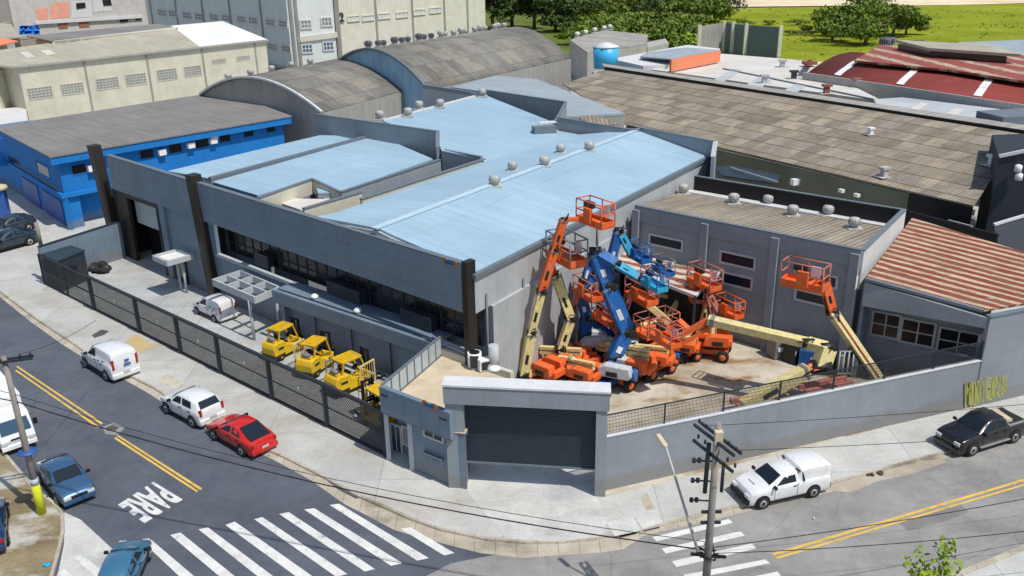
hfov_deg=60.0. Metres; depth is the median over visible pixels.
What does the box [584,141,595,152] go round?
roof ventilator
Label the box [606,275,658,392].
boom lift
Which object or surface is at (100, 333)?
drain grate
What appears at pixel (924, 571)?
young tree
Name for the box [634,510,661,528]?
drain slab
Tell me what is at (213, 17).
window
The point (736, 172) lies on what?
yard canopy
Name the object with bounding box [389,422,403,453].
glass door
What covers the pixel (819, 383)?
machine part
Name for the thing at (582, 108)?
pale roof hall
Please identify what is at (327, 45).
window
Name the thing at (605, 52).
water tank
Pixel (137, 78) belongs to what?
window
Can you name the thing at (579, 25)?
bush
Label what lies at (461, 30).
roof ventilator
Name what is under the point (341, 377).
forklift
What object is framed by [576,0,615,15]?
bush
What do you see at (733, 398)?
machine part
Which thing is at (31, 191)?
roller door
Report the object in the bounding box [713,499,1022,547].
overhead cable
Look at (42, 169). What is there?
window
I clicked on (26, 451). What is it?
utility pole
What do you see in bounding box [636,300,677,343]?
boom lift
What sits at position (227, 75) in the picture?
roof ventilator
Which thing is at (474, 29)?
roof ventilator
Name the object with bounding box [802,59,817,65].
chimney post
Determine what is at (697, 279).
boom lift
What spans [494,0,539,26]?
tree
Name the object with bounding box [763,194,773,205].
roof ventilator
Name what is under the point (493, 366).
water cylinder
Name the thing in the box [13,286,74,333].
pavement apron
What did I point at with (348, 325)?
equipment shelter
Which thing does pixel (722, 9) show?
tree
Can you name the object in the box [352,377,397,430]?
forklift
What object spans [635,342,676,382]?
boom lift
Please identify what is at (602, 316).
boom lift
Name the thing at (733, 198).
roof ventilator
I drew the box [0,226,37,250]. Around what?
parked car
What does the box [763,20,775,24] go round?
shrub
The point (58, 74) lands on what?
beige warehouse
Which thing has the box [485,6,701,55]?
green bank
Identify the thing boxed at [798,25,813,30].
shrub
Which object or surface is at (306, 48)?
window
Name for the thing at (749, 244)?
annex building
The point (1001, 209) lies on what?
black building
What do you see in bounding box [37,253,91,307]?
sliding gate
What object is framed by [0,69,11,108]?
beige side annex
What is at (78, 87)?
window
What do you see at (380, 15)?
window
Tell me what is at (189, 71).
window
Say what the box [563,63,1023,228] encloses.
long shed
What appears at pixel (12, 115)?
white flat annex
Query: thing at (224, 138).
window
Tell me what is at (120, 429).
manhole surround
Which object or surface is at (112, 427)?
manhole
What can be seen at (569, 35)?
bush
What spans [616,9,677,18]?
bush
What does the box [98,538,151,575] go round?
parked car
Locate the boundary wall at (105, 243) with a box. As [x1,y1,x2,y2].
[34,221,125,281]
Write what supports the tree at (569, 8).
on the green bank at (545, 30)
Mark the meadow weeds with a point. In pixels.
(898, 30)
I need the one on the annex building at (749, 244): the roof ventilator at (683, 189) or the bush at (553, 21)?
the roof ventilator at (683, 189)
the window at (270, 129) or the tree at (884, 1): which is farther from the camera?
the tree at (884, 1)
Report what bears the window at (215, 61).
in the beige warehouse at (58, 74)
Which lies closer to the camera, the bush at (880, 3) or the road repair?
the road repair
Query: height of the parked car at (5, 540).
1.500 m
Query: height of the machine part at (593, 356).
1.364 m
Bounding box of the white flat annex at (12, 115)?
[0,107,27,123]
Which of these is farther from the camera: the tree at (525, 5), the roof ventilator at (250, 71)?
the tree at (525, 5)
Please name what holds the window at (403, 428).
in the guard house at (411, 401)
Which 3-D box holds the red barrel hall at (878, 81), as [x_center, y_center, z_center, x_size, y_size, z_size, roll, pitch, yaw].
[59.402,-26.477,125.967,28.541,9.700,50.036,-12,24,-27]
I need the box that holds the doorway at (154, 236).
[147,226,161,254]
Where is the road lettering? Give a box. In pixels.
[118,482,182,522]
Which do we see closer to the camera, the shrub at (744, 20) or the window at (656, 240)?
the window at (656, 240)
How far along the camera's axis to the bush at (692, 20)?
258.65 m
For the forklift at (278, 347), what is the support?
on the front yard floor at (151, 284)
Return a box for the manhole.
[106,425,119,430]
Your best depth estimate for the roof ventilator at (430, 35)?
138.53 m
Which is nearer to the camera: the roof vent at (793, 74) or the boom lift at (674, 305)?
the boom lift at (674, 305)
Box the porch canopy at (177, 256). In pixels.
[152,248,193,292]
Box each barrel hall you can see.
[198,59,404,142]
[338,27,570,110]
[802,52,1023,108]
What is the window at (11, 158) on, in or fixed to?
in the blue building at (45, 165)
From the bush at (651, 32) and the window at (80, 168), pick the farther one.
the bush at (651, 32)
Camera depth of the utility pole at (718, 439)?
34.36 m
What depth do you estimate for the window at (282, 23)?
201.10 m
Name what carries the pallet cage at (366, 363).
on the front yard floor at (151, 284)
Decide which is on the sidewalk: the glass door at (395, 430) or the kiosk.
the kiosk
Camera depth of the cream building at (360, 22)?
216.78 m
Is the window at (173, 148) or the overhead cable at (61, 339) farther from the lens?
the window at (173, 148)
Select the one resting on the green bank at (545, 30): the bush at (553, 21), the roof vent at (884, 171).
the bush at (553, 21)
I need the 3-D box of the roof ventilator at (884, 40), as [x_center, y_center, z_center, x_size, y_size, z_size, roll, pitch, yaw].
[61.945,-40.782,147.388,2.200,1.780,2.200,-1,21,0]
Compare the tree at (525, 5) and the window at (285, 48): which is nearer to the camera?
the window at (285, 48)
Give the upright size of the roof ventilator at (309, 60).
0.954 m
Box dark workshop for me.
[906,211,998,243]
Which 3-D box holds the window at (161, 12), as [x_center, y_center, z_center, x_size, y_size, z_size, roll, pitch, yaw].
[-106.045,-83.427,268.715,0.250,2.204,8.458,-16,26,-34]
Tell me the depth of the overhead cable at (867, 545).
36.42 m
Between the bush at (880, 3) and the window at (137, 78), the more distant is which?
the bush at (880, 3)
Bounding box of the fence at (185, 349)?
[86,276,386,456]
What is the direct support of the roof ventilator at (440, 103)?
on the warehouse at (417, 220)
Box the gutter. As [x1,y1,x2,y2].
[0,293,1023,557]
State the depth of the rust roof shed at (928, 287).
56.06 m
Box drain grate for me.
[92,330,108,337]
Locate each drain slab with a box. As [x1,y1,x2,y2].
[606,516,640,535]
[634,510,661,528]
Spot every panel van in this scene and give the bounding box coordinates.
[81,338,140,381]
[193,293,237,322]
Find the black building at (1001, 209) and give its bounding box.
[975,134,1023,251]
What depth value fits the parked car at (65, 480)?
46.71 m
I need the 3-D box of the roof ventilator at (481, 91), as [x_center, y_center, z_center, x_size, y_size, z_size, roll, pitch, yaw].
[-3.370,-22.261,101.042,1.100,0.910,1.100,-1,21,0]
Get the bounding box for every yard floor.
[43,256,394,453]
[468,322,898,497]
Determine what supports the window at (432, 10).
in the cream building at (360, 22)
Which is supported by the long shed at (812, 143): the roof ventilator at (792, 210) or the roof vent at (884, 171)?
the roof vent at (884, 171)
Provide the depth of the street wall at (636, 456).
49.41 m
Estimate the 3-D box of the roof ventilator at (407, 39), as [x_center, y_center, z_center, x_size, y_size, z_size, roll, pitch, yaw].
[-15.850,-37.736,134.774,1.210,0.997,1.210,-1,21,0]
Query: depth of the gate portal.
45.41 m
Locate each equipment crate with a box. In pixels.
[766,340,783,359]
[782,344,800,364]
[798,348,813,364]
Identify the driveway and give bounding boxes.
[466,463,606,540]
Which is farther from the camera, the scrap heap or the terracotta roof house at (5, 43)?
the terracotta roof house at (5, 43)
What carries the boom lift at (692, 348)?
on the yard floor at (745, 365)
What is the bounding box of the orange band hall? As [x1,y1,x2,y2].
[617,45,720,71]
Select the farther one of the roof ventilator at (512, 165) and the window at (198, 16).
the window at (198, 16)
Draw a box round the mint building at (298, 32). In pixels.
[146,0,340,68]
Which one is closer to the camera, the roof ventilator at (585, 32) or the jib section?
the jib section
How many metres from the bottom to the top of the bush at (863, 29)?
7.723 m
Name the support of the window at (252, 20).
in the mint building at (298, 32)
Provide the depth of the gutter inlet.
46.99 m
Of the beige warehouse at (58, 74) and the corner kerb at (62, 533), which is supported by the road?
the corner kerb at (62, 533)
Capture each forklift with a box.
[262,317,302,360]
[296,330,335,377]
[324,346,385,396]
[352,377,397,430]
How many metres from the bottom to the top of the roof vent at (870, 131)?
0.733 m
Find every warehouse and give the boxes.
[0,21,268,120]
[86,84,717,378]
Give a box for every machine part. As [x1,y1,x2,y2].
[588,352,601,361]
[729,394,785,406]
[797,375,853,393]
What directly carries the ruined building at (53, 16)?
on the ground
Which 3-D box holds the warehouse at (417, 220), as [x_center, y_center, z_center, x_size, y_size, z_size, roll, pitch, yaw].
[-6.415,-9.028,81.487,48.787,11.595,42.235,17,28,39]
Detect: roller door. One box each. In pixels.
[21,177,41,208]
[42,189,65,224]
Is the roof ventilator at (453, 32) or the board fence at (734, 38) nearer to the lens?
the roof ventilator at (453, 32)
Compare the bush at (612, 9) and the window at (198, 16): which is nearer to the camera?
the window at (198, 16)
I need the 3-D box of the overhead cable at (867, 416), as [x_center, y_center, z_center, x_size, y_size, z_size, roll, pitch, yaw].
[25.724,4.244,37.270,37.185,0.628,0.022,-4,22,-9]
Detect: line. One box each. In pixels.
[15,366,201,491]
[772,479,1023,558]
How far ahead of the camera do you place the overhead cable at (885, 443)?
33.50 m
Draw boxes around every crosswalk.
[59,504,453,575]
[653,519,780,575]
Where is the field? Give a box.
[708,4,1023,61]
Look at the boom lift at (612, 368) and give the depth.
55.66 m
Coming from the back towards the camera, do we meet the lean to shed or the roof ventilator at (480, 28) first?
the roof ventilator at (480, 28)
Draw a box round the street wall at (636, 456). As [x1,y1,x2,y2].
[605,359,981,490]
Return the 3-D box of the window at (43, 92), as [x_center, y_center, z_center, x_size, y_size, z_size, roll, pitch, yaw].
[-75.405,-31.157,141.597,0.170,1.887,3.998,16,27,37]
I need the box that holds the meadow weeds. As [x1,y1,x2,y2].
[723,8,1022,59]
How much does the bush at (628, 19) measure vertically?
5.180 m
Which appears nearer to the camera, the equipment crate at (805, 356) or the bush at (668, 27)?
the equipment crate at (805, 356)
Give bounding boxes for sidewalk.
[0,78,1023,539]
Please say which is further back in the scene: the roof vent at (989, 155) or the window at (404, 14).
the window at (404, 14)
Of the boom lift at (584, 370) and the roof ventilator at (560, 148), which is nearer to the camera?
the boom lift at (584, 370)
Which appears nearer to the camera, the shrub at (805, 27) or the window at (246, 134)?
the window at (246, 134)
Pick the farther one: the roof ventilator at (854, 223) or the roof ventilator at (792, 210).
the roof ventilator at (792, 210)
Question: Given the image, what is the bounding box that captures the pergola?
[212,270,280,340]
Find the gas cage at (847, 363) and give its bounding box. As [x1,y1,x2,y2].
[836,351,857,377]
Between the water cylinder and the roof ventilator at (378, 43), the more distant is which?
the roof ventilator at (378, 43)
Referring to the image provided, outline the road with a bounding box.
[0,298,492,575]
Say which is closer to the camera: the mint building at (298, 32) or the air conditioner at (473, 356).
the air conditioner at (473, 356)
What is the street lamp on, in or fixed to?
attached to the utility pole at (718, 439)
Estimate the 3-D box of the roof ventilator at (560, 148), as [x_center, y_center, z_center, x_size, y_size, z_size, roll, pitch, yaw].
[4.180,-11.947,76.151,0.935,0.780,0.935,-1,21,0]
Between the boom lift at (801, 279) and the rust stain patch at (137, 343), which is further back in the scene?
the rust stain patch at (137, 343)
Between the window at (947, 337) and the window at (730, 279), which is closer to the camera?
the window at (947, 337)
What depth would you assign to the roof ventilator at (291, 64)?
128.72 m
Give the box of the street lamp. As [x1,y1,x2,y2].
[656,433,699,551]
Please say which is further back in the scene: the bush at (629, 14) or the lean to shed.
the bush at (629, 14)
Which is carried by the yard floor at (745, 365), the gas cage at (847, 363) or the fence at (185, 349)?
the gas cage at (847, 363)
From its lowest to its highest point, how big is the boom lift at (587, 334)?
9.813 m
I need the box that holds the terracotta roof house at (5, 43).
[0,38,17,49]
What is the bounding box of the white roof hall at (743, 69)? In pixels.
[643,52,877,102]
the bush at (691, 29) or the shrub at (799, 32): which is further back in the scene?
the shrub at (799, 32)
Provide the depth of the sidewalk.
50.69 m
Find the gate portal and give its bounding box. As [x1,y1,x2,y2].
[441,376,610,496]
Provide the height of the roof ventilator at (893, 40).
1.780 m
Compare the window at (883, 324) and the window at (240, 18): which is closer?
the window at (883, 324)
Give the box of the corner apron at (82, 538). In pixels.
[57,512,111,575]
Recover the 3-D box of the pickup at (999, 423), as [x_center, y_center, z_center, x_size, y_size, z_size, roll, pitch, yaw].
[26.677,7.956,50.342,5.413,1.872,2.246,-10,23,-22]
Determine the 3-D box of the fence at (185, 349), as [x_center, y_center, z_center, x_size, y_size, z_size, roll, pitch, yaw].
[-20.280,4.256,59.959,34.812,2.930,0.338,16,27,37]
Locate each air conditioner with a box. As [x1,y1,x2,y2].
[467,349,481,369]
[477,356,489,371]
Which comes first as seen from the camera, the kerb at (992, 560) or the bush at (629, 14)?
the kerb at (992, 560)
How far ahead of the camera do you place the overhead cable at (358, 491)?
39.29 m
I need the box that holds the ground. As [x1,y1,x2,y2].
[0,0,1023,77]
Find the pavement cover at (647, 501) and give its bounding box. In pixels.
[641,493,653,509]
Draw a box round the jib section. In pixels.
[652,293,667,298]
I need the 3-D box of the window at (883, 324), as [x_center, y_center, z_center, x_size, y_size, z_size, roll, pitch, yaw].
[24.393,2.416,57.890,1.834,1.788,0.110,12,25,30]
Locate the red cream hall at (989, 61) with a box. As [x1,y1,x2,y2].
[854,40,1023,82]
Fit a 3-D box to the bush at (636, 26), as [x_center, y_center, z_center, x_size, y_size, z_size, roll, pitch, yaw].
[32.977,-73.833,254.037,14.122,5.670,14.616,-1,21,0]
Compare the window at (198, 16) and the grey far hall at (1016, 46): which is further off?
the window at (198, 16)
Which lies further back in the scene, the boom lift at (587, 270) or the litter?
the boom lift at (587, 270)
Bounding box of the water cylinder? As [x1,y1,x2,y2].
[487,343,500,372]
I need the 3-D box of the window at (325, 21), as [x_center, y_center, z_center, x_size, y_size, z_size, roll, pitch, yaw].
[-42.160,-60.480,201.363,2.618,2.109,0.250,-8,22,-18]
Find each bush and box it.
[536,14,578,31]
[537,0,608,16]
[553,24,625,40]
[561,17,606,32]
[572,23,630,31]
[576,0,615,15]
[577,13,628,24]
[593,0,646,14]
[595,11,640,21]
[603,20,650,32]
[607,0,651,13]
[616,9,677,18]
[617,17,656,27]
[627,17,693,31]
[632,0,683,13]
[634,27,691,47]
[648,23,694,40]
[651,0,715,13]
[653,15,697,23]
[653,15,700,26]
[655,31,696,47]
[674,11,718,23]
[678,22,709,33]
[810,8,824,24]
[812,12,852,40]
[817,1,882,36]
[827,13,895,44]
[852,0,907,29]
[871,5,924,36]
[896,14,932,34]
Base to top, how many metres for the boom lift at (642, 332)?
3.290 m
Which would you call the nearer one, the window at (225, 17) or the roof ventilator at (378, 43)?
the roof ventilator at (378, 43)
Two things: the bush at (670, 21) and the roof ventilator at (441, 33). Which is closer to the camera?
the roof ventilator at (441, 33)
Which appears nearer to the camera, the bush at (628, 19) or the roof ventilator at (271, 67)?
the roof ventilator at (271, 67)
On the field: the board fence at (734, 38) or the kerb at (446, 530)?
the board fence at (734, 38)
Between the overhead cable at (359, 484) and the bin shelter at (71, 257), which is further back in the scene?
the bin shelter at (71, 257)
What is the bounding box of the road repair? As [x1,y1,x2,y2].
[899,505,967,529]
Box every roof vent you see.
[760,74,772,83]
[775,59,789,67]
[786,70,800,79]
[817,84,834,93]
[848,78,862,87]
[864,127,875,135]
[874,166,891,178]
[980,153,992,166]
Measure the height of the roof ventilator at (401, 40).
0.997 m
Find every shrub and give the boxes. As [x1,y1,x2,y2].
[735,18,755,24]
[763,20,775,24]
[783,18,810,24]
[783,30,816,34]
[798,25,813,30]
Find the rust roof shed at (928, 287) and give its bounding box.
[852,218,1023,406]
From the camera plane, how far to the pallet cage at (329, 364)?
57.71 m
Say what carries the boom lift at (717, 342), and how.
on the yard floor at (745, 365)
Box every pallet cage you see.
[293,338,305,368]
[324,358,337,372]
[359,359,375,389]
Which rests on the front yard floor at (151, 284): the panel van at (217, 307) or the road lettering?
the panel van at (217, 307)
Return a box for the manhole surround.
[103,422,123,434]
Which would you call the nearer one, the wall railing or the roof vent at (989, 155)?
the wall railing
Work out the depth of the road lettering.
46.38 m
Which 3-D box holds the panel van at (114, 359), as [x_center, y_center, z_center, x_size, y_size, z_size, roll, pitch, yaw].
[-27.609,4.634,60.716,4.990,2.246,2.469,17,28,39]
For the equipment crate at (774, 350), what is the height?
1.520 m
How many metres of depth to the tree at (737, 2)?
310.76 m
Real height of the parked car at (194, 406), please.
1.856 m
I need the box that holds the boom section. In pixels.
[647,306,671,324]
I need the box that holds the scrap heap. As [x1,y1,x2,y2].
[88,261,111,272]
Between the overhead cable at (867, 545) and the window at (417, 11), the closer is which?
the overhead cable at (867, 545)
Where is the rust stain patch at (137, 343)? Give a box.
[125,334,159,351]
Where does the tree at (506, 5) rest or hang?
on the green bank at (545, 30)
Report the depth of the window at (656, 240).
64.97 m
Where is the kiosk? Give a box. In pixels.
[0,184,10,216]
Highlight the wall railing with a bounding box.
[607,341,983,434]
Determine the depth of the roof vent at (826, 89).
115.04 m
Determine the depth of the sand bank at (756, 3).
380.81 m
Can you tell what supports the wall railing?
on the street wall at (636, 456)
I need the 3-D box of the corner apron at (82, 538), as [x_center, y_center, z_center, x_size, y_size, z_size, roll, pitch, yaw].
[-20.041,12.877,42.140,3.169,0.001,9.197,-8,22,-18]
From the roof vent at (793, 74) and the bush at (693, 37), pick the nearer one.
the roof vent at (793, 74)
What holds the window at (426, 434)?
in the guard house at (411, 401)
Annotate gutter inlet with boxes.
[329,482,357,497]
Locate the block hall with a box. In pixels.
[569,30,668,79]
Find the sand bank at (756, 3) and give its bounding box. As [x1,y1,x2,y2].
[551,0,1023,6]
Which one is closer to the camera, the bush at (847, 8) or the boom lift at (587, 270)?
the boom lift at (587, 270)
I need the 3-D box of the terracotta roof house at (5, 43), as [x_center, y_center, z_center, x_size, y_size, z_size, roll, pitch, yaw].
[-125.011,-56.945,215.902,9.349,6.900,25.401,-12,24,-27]
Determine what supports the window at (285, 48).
in the mint building at (298, 32)
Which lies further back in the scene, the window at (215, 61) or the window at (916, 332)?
the window at (215, 61)
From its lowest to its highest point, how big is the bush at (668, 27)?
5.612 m
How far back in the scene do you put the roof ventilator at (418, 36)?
135.18 m
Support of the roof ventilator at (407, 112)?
on the warehouse at (417, 220)
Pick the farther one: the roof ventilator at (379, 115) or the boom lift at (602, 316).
the roof ventilator at (379, 115)
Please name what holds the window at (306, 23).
in the mint building at (298, 32)
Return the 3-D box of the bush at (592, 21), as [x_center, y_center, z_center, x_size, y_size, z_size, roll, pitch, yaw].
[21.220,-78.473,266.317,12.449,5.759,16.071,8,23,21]
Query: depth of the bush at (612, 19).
279.25 m
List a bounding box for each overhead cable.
[0,398,703,549]
[2,391,704,541]
[23,320,95,353]
[708,404,1023,425]
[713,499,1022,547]
[713,531,1023,553]
[738,435,1023,450]
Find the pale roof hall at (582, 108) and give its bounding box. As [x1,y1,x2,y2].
[451,76,624,126]
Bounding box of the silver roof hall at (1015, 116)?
[873,97,1023,199]
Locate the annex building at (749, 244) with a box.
[631,175,906,371]
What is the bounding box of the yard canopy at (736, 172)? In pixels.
[715,165,781,183]
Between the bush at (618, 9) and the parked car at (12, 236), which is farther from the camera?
the bush at (618, 9)
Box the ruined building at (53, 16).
[7,0,148,38]
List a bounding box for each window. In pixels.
[7,153,19,164]
[26,85,53,100]
[36,161,50,179]
[59,82,84,95]
[70,162,87,175]
[95,76,119,89]
[124,72,146,86]
[138,148,154,159]
[156,68,177,81]
[157,8,166,16]
[167,143,182,154]
[168,9,177,17]
[182,11,191,19]
[183,65,201,77]
[194,12,202,20]
[194,138,209,149]
[209,13,218,21]
[211,58,225,64]
[218,134,231,143]
[221,13,229,21]
[236,15,246,23]
[236,55,250,61]
[243,130,254,137]
[248,16,257,24]
[265,18,275,26]
[265,126,275,132]
[267,42,277,51]
[278,19,287,27]
[281,44,291,52]
[300,19,311,28]
[301,44,312,53]
[320,17,332,26]
[322,41,334,50]
[347,15,359,21]
[361,14,374,21]
[377,12,390,19]
[395,11,408,17]
[401,425,407,445]
[413,9,425,15]
[423,430,444,444]
[429,7,441,13]
[648,233,683,251]
[719,249,756,270]
[721,271,753,290]
[793,289,835,307]
[794,270,838,289]
[869,310,901,340]
[898,317,937,348]
[935,326,981,356]
[948,220,971,226]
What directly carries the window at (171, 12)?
in the mint building at (298, 32)
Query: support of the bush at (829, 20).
on the field
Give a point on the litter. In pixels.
(46, 564)
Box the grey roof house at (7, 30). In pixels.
[0,22,20,47]
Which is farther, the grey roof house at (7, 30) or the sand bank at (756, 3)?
the sand bank at (756, 3)
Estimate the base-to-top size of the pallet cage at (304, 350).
1.945 m
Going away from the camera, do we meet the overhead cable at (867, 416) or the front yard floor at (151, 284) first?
the overhead cable at (867, 416)
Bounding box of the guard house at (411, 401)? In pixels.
[379,335,513,488]
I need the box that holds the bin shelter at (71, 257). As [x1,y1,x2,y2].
[41,245,88,290]
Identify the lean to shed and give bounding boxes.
[618,252,720,332]
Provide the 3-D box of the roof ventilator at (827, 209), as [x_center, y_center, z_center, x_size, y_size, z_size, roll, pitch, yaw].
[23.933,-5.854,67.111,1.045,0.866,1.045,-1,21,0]
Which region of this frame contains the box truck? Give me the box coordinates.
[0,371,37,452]
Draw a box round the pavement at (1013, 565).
[964,551,1023,575]
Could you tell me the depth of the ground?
371.49 m
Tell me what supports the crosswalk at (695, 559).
on the street
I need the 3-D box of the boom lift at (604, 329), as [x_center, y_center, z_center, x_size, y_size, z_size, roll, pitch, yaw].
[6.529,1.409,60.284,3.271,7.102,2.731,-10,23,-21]
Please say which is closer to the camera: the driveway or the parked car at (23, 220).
the driveway
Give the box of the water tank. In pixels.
[592,42,618,73]
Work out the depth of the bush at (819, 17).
264.20 m
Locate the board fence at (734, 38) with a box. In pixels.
[697,21,782,57]
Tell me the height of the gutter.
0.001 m
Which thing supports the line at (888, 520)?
on the street
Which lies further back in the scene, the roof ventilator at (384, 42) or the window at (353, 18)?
the window at (353, 18)
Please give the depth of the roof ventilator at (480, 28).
148.23 m
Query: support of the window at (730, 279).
in the annex building at (749, 244)
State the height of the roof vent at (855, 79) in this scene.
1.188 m
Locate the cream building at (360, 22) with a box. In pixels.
[332,0,485,58]
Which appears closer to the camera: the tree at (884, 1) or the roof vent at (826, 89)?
the roof vent at (826, 89)
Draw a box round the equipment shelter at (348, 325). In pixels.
[271,281,451,373]
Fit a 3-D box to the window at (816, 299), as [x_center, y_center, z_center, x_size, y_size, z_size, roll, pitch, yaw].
[20.026,0.685,58.660,2.791,0.898,0.130,16,27,37]
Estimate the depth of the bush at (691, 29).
237.70 m
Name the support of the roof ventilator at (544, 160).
on the warehouse at (417, 220)
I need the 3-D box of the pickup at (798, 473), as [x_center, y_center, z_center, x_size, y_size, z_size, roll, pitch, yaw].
[13.963,9.858,45.941,5.010,1.936,2.222,-8,22,-17]
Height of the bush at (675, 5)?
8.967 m
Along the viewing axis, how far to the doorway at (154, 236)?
81.54 m
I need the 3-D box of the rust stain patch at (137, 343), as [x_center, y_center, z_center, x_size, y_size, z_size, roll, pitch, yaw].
[-27.418,4.107,64.598,3.439,0.001,1.989,15,26,35]
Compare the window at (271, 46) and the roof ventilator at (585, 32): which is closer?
the roof ventilator at (585, 32)
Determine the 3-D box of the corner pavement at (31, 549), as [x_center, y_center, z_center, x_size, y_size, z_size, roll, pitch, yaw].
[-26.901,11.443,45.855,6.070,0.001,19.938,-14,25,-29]
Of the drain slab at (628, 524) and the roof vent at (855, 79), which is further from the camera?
the roof vent at (855, 79)
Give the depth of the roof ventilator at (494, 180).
65.32 m
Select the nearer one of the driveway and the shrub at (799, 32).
the driveway
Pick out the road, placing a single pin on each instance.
(227, 493)
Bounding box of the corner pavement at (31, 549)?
[0,455,60,575]
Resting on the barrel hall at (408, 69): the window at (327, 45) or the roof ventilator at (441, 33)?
the roof ventilator at (441, 33)
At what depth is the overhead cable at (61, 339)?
47.74 m
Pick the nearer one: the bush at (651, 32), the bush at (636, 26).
the bush at (651, 32)
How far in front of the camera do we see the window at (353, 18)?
205.59 m
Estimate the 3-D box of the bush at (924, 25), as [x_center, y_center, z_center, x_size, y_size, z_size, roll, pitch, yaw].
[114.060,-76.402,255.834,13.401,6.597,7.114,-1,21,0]
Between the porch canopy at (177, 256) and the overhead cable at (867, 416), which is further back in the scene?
the porch canopy at (177, 256)
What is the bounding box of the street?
[427,437,1023,575]
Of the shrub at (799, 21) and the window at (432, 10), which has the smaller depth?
the window at (432, 10)
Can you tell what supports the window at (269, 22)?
in the mint building at (298, 32)
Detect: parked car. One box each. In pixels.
[0,213,36,228]
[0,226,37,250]
[0,497,10,551]
[35,451,96,506]
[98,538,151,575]
[160,385,225,428]
[206,412,277,457]
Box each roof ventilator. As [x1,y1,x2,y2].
[224,73,231,77]
[246,69,253,75]
[267,65,274,71]
[288,62,294,67]
[307,58,312,63]
[364,41,373,47]
[374,40,381,47]
[374,110,385,120]
[381,40,387,45]
[389,37,399,44]
[399,37,406,43]
[402,107,413,117]
[405,36,410,42]
[413,101,424,110]
[414,33,422,41]
[428,33,434,38]
[435,99,445,108]
[436,30,445,37]
[450,30,456,35]
[457,27,465,34]
[471,27,477,32]
[476,25,483,31]
[478,89,486,97]
[489,175,501,187]
[491,24,496,29]
[507,161,518,171]
[538,156,550,167]
[555,144,565,153]
[582,30,588,35]
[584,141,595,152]
[676,184,690,194]
[725,193,741,204]
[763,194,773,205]
[783,204,801,217]
[822,205,834,216]
[844,217,863,230]
[875,37,890,47]
[888,37,895,45]
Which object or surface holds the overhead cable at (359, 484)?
attached to the utility pole at (718, 439)
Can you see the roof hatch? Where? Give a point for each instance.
(549, 128)
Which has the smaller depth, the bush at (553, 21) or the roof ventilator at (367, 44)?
the roof ventilator at (367, 44)
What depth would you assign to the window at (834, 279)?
57.43 m
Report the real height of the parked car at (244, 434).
1.620 m
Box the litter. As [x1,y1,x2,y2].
[42,562,51,566]
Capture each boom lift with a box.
[518,195,615,380]
[540,228,588,379]
[557,354,602,381]
[567,272,603,354]
[574,225,652,362]
[582,253,675,343]
[586,246,669,396]
[589,268,613,341]
[591,301,635,361]
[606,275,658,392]
[633,305,687,369]
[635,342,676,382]
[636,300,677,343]
[649,314,836,405]
[674,318,701,365]
[686,260,723,357]
[689,286,745,362]
[779,255,882,378]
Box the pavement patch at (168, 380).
[158,374,183,387]
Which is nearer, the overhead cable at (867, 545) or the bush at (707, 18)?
the overhead cable at (867, 545)
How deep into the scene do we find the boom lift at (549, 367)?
55.03 m
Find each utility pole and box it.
[0,352,46,515]
[689,418,741,575]
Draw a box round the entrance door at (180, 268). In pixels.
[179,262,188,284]
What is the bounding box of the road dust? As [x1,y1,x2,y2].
[827,458,945,492]
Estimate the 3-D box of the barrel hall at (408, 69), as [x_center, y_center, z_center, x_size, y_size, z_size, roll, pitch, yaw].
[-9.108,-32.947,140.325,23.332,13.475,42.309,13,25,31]
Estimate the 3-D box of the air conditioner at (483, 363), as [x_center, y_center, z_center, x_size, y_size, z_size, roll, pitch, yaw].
[-1.621,4.486,52.136,0.750,0.750,0.543,-10,23,-21]
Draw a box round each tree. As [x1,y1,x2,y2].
[485,0,518,28]
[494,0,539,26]
[512,0,552,28]
[531,0,579,31]
[699,0,736,23]
[707,0,747,19]
[846,0,895,14]
[902,534,962,575]
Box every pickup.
[730,448,830,509]
[933,406,1023,456]
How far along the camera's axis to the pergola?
65.65 m
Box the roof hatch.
[531,121,556,133]
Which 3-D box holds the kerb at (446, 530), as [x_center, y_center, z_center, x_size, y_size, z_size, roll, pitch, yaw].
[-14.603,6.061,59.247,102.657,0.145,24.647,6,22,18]
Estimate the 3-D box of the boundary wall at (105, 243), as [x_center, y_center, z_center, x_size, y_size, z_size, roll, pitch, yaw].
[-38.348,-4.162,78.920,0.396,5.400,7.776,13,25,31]
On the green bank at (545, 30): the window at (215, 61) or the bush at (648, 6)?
the bush at (648, 6)
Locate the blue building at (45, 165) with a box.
[0,95,291,229]
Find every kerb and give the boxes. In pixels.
[0,290,951,543]
[0,452,64,575]
[951,544,1023,575]
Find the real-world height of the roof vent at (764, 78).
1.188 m
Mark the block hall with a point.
(581, 54)
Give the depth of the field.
272.83 m
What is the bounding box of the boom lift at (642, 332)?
[633,305,687,369]
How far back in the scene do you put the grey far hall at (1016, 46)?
160.41 m
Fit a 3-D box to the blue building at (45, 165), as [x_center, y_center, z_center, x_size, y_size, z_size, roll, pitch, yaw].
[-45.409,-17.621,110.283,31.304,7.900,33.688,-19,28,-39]
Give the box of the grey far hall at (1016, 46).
[957,40,1023,54]

